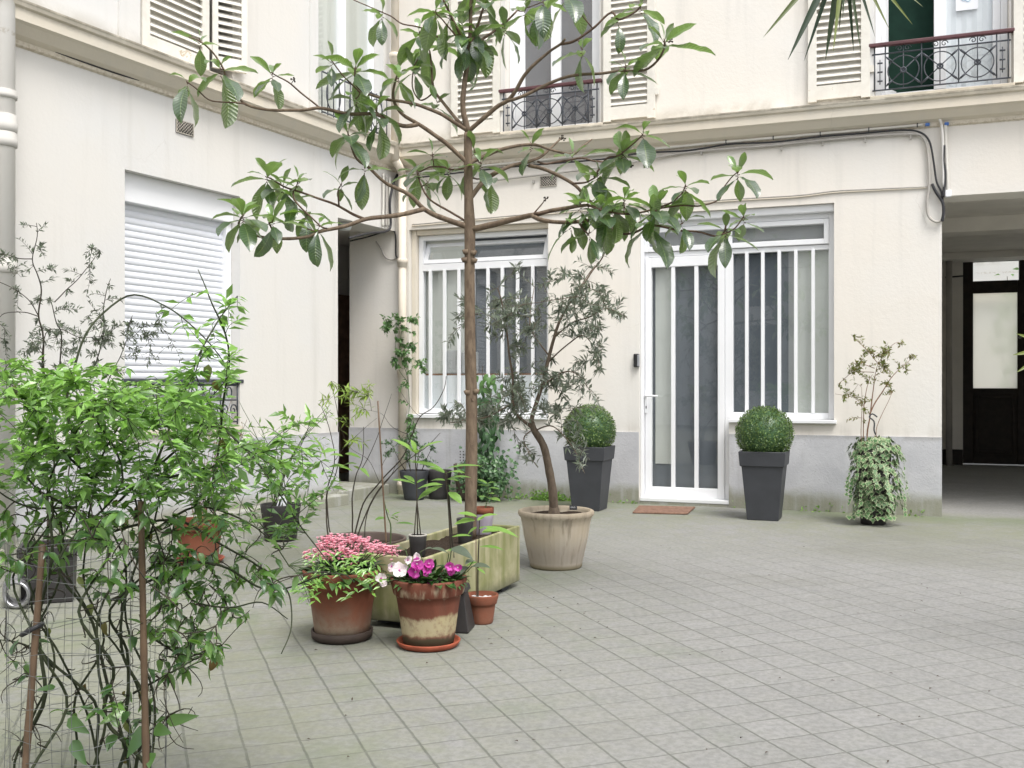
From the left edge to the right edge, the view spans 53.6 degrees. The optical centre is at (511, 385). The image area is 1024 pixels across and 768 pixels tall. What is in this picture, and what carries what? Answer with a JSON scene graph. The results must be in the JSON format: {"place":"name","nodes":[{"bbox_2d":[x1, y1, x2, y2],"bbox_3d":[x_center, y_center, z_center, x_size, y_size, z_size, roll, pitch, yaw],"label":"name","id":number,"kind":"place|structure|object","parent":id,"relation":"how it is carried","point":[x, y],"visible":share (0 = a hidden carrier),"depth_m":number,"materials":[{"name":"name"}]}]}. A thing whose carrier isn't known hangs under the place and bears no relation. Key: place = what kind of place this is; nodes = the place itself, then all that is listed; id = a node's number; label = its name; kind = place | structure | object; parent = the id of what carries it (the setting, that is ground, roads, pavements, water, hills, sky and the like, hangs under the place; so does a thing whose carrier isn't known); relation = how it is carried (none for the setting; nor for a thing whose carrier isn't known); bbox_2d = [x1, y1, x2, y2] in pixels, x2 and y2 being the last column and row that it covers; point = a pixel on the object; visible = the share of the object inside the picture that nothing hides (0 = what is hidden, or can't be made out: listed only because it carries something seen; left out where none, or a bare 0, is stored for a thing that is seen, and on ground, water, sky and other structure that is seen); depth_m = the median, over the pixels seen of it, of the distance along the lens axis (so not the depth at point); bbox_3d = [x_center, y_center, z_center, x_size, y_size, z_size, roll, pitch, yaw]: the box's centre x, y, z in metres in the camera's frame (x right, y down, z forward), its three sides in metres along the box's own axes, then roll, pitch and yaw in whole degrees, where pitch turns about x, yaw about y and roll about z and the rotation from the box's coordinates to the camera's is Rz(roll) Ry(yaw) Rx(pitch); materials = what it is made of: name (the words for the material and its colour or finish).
{"place":"outdoors","nodes":[
{"label":"outdoors","id":0,"kind":"place"},
{"bbox_2d":[0,0,401,564],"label":"apartment building","id":1,"kind":"structure","parent":0,"point":[118,164],"depth_m":8.17,"materials":[{"name":"paint"}]},
{"bbox_2d":[338,294,349,472],"bbox_3d":[-2.505,-0.016,10.997,0.055,2.097,2.414,0,0,27],"label":"porch door","id":2,"kind":"structure","parent":1,"relation":"in","point":[343,300],"depth_m":11.94,"materials":[{"name":"brown wood"}]},
{"bbox_2d":[336,0,373,131],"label":"upper window","id":3,"kind":"structure","parent":1,"relation":"in","point":[340,4],"depth_m":10.14,"materials":[{"name":"white paint"}]},
{"bbox_2d":[0,463,1023,767],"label":"ground","id":4,"kind":"structure","parent":0,"point":[710,627],"depth_m":4.25,"materials":[{"name":"grey tile"}]},
{"bbox_2d":[2,575,30,608],"bbox_3d":[-2.583,1.075,5.280,0.131,0.141,0.252,0,0,-27],"label":"metal hose","id":5,"kind":"object","parent":4,"relation":"on","point":[25,586],"visible":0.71,"depth_m":5.20,"materials":[{"name":"metal"}]},
{"bbox_2d":[1,522,170,767],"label":"wire cylinder","id":6,"kind":"object","parent":4,"relation":"on","point":[71,695],"visible":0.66,"depth_m":2.40,"materials":[{"name":"grey metal"}]},
{"bbox_2d":[21,544,45,767],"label":"bamboo stake","id":7,"kind":"object","parent":6,"relation":"in","point":[33,659],"visible":0.93,"depth_m":2.36,"materials":[{"name":"wood"}]},
{"bbox_2d":[19,621,44,636],"bbox_3d":[-1.125,0.572,2.375,0.056,0.035,0.052,0,0,0],"label":"cable tie","id":8,"kind":"object","parent":7,"relation":"attached to","point":[36,626],"visible":0.94,"depth_m":2.36,"materials":[{"name":"black plastic"}]},
{"bbox_2d":[138,501,149,767],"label":"bamboo stake","id":9,"kind":"object","parent":6,"relation":"in","point":[145,737],"visible":0.97,"depth_m":2.39,"materials":[{"name":"wood"}]},
{"bbox_2d":[0,221,183,604],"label":"potted shrub","id":10,"kind":"object","parent":4,"relation":"on","point":[100,341],"visible":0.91,"depth_m":5.45,"materials":[{"name":"green plant"}]},
{"bbox_2d":[0,269,386,767],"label":"climbing shrub","id":11,"kind":"object","parent":4,"relation":"on","point":[99,410],"visible":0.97,"depth_m":2.44,"materials":[{"name":"green plant"}]},
{"bbox_2d":[176,554,224,565],"bbox_3d":[-2.030,1.133,6.580,0.320,0.034,0.320,0,0,0],"label":"saucer","id":12,"kind":"object","parent":4,"relation":"on","point":[221,557],"visible":0.09,"depth_m":6.59,"materials":[{"name":"orange ceramic"}]},
{"bbox_2d":[171,401,246,560],"bbox_3d":[-1.965,0.616,6.588,0.455,1.035,0.621,0,0,-33],"label":"potted shrub","id":13,"kind":"object","parent":12,"relation":"on","point":[195,542],"visible":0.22,"depth_m":6.47,"materials":[{"name":"orange ceramic"}]},
{"bbox_2d":[239,402,337,541],"bbox_3d":[-1.626,0.633,7.533,0.790,1.035,1.044,0,0,0],"label":"potted shrub","id":14,"kind":"object","parent":4,"relation":"on","point":[280,506],"visible":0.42,"depth_m":7.42,"materials":[{"name":"green plant"}]},
{"bbox_2d":[311,625,372,644],"bbox_3d":[-0.773,1.128,4.610,0.280,0.044,0.280,0,0,0],"label":"saucer","id":15,"kind":"object","parent":4,"relation":"on","point":[342,639],"visible":0.58,"depth_m":4.49,"materials":[{"name":"ceramic"}]},
{"bbox_2d":[295,533,401,635],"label":"potted flowers","id":16,"kind":"object","parent":15,"relation":"on","point":[352,615],"visible":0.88,"depth_m":4.50,"materials":[{"name":"brown ceramic"}]},
{"bbox_2d":[313,376,446,561],"bbox_3d":[-0.702,0.550,5.420,0.716,1.199,0.470,0,0,0],"label":"leggy shrub","id":17,"kind":"object","parent":4,"relation":"on","point":[395,537],"visible":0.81,"depth_m":5.42,"materials":[{"name":"green plant"}]},
{"bbox_2d":[380,313,427,468],"bbox_3d":[-1.131,0.197,10.550,0.542,1.934,0.267,0,0,4],"label":"climbing vine","id":18,"kind":"object","parent":4,"relation":"on","point":[387,326],"visible":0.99,"depth_m":10.54,"materials":[{"name":"green plant"}]},
{"bbox_2d":[379,435,438,500],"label":"potted shrub","id":19,"kind":"object","parent":4,"relation":"on","point":[409,490],"visible":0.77,"depth_m":10.11,"materials":[{"name":"green plant"}]},
{"bbox_2d":[396,634,460,651],"bbox_3d":[-0.369,1.135,4.480,0.284,0.030,0.284,0,0,0],"label":"saucer","id":20,"kind":"object","parent":4,"relation":"on","point":[455,643],"visible":0.45,"depth_m":4.37,"materials":[{"name":"orange ceramic"}]},
{"bbox_2d":[375,545,489,646],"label":"potted flowers","id":21,"kind":"object","parent":20,"relation":"on","point":[427,593],"visible":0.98,"depth_m":4.37,"materials":[{"name":"brown ceramic"}]},
{"bbox_2d":[426,469,451,499],"bbox_3d":[-0.740,1.005,10.280,0.262,0.290,0.260,0,0,0],"label":"round pot","id":22,"kind":"object","parent":4,"relation":"on","point":[440,493],"visible":0.77,"depth_m":10.18,"materials":[{"name":"plastic"}]},
{"bbox_2d":[363,524,519,623],"bbox_3d":[-0.336,0.978,5.335,0.345,0.345,1.180,0,0,22],"label":"planter box","id":23,"kind":"object","parent":4,"relation":"on","point":[502,573],"visible":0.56,"depth_m":5.35,"materials":[{"name":"wood"}]},
{"bbox_2d":[377,401,387,553],"bbox_3d":[-0.637,0.478,4.990,0.062,0.804,0.008,0,0,22],"label":"bamboo cane","id":24,"kind":"object","parent":23,"relation":"in","point":[382,473],"visible":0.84,"depth_m":4.99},
{"bbox_2d":[375,505,413,551],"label":"seedling","id":25,"kind":"object","parent":23,"relation":"on","point":[378,518],"visible":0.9,"depth_m":5.05,"materials":[{"name":"green plant"}]},
{"bbox_2d":[392,439,442,556],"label":"potted seedling","id":26,"kind":"object","parent":23,"relation":"on","point":[417,542],"visible":0.94,"depth_m":5.00,"materials":[{"name":"plant"}]},
{"bbox_2d":[412,461,478,557],"bbox_3d":[-0.325,0.612,4.986,0.367,0.477,0.116,0,0,4],"label":"tall seedling","id":27,"kind":"object","parent":23,"relation":"on","point":[455,496],"visible":0.99,"depth_m":5.00,"materials":[{"name":"green plant"}]},
{"bbox_2d":[456,517,473,543],"bbox_3d":[-0.251,0.777,5.419,0.094,0.135,0.094,0,0,0],"label":"pot","id":28,"kind":"object","parent":23,"relation":"on","point":[465,528],"visible":0.8,"depth_m":5.38,"materials":[{"name":"plastic"}]},
{"bbox_2d":[170,0,772,538],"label":"loquat tree","id":29,"kind":"object","parent":23,"relation":"in","point":[474,52],"visible":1,"depth_m":5.35,"materials":[{"name":"green plant"}]},
{"bbox_2d":[476,479,499,534],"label":"potted seedling","id":30,"kind":"object","parent":23,"relation":"on","point":[486,520],"visible":0.77,"depth_m":5.70,"materials":[{"name":"purple ceramic"}]},
{"bbox_2d":[455,582,474,633],"bbox_3d":[-0.262,1.042,4.770,0.149,0.215,0.149,0,0,10],"label":"square pot","id":31,"kind":"object","parent":4,"relation":"on","point":[465,624],"visible":0.35,"depth_m":4.71,"materials":[{"name":"plastic"}]},
{"bbox_2d":[449,511,516,624],"bbox_3d":[-0.140,0.881,4.910,0.338,0.538,0.162,0,0,0],"label":"potted seedling","id":32,"kind":"object","parent":4,"relation":"on","point":[483,603],"visible":0.92,"depth_m":4.88,"materials":[{"name":"ceramic"}]},
{"bbox_2d":[449,432,520,502],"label":"ivy bush","id":33,"kind":"object","parent":4,"relation":"on","point":[487,473],"visible":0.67,"depth_m":10.01,"materials":[{"name":"green plant"}]},
{"bbox_2d":[477,366,503,465],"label":"climbing plant","id":34,"kind":"object","parent":4,"relation":"on","point":[489,446],"visible":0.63,"depth_m":10.19,"materials":[{"name":"green plant"}]},
{"bbox_2d":[434,248,627,570],"bbox_3d":[0.122,0.111,6.452,1.258,2.078,1.547,0,0,0],"label":"olive tree","id":35,"kind":"object","parent":4,"relation":"on","point":[555,535],"visible":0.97,"depth_m":6.32,"materials":[{"name":"plant"}]},
{"bbox_2d":[563,403,616,510],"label":"box topiary","id":36,"kind":"object","parent":4,"relation":"on","point":[589,487],"visible":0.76,"depth_m":9.25,"materials":[{"name":"plastic"}]},
{"bbox_2d":[307,546,988,761],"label":"leaf litter","id":37,"kind":"object","parent":4,"relation":"on","point":[689,654],"visible":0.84,"depth_m":3.82,"materials":[{"name":"brown plant"}]},
{"bbox_2d":[633,505,694,514],"bbox_3d":[1.397,1.141,9.282,0.542,0.014,0.512,0,0,11],"label":"doormat","id":38,"kind":"object","parent":4,"relation":"on","point":[647,509],"visible":1,"depth_m":9.26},
{"bbox_2d":[426,489,924,516],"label":"weeds","id":39,"kind":"object","parent":4,"relation":"on","point":[544,496],"visible":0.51,"depth_m":10.09,"materials":[{"name":"green plant"}]},
{"bbox_2d":[349,0,1023,516],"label":"apartment building","id":40,"kind":"structure","parent":4,"relation":"on","point":[887,204],"depth_m":9.74,"materials":[{"name":"beige paint"}]},
{"bbox_2d":[419,229,547,414],"bbox_3d":[-0.303,-0.646,10.622,1.560,1.890,0.141,0,0,21],"label":"window","id":41,"kind":"structure","parent":40,"relation":"in","point":[431,387],"depth_m":10.65,"materials":[{"name":"white paint"}]},
{"bbox_2d":[510,0,599,130],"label":"upper window","id":42,"kind":"structure","parent":40,"relation":"in","point":[517,69],"depth_m":10.29,"materials":[{"name":"white paint"}]},
{"bbox_2d":[639,501,728,507],"bbox_3d":[1.660,1.142,9.749,0.860,0.036,0.126,0,0,21],"label":"door base","id":43,"kind":"structure","parent":40,"relation":"in","point":[640,502],"depth_m":9.69,"materials":[{"name":"stone"}]},
{"bbox_2d":[640,212,833,504],"bbox_3d":[2.116,-0.234,9.610,1.797,2.711,0.200,0,0,21],"label":"entrance door","id":44,"kind":"structure","parent":40,"relation":"in","point":[698,256],"depth_m":9.66,"materials":[{"name":"white paint"}]},
{"bbox_2d":[875,0,1007,95],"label":"upper window","id":45,"kind":"structure","parent":40,"relation":"in","point":[999,7],"depth_m":8.98,"materials":[{"name":"white paint"}]},
{"bbox_2d":[963,260,1023,464],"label":"passage door","id":46,"kind":"structure","parent":40,"relation":"in","point":[993,311],"depth_m":14.58,"materials":[{"name":"brown wood"}]},
{"bbox_2d":[735,405,795,520],"bbox_3d":[2.180,0.657,8.733,0.510,0.987,0.513,0,0,21],"label":"box topiary","id":47,"kind":"object","parent":4,"relation":"on","point":[764,438],"visible":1,"depth_m":8.58,"materials":[{"name":"plastic"}]},
{"bbox_2d":[838,334,917,525],"bbox_3d":[3.082,0.359,8.401,0.746,1.582,0.586,0,0,0],"label":"potted ivy","id":48,"kind":"object","parent":4,"relation":"on","point":[873,491],"visible":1,"depth_m":8.30,"materials":[{"name":"plant"}]},
{"bbox_2d":[764,0,1023,371],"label":"palm plant","id":49,"kind":"object","parent":4,"relation":"on","point":[837,7],"visible":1,"depth_m":3.98,"materials":[{"name":"green plant"}]},
{"bbox_2d":[973,261,1018,280],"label":"court wall","id":50,"kind":"structure","parent":0,"point":[985,271],"depth_m":20.50,"materials":[{"name":"paint"}]}
]}

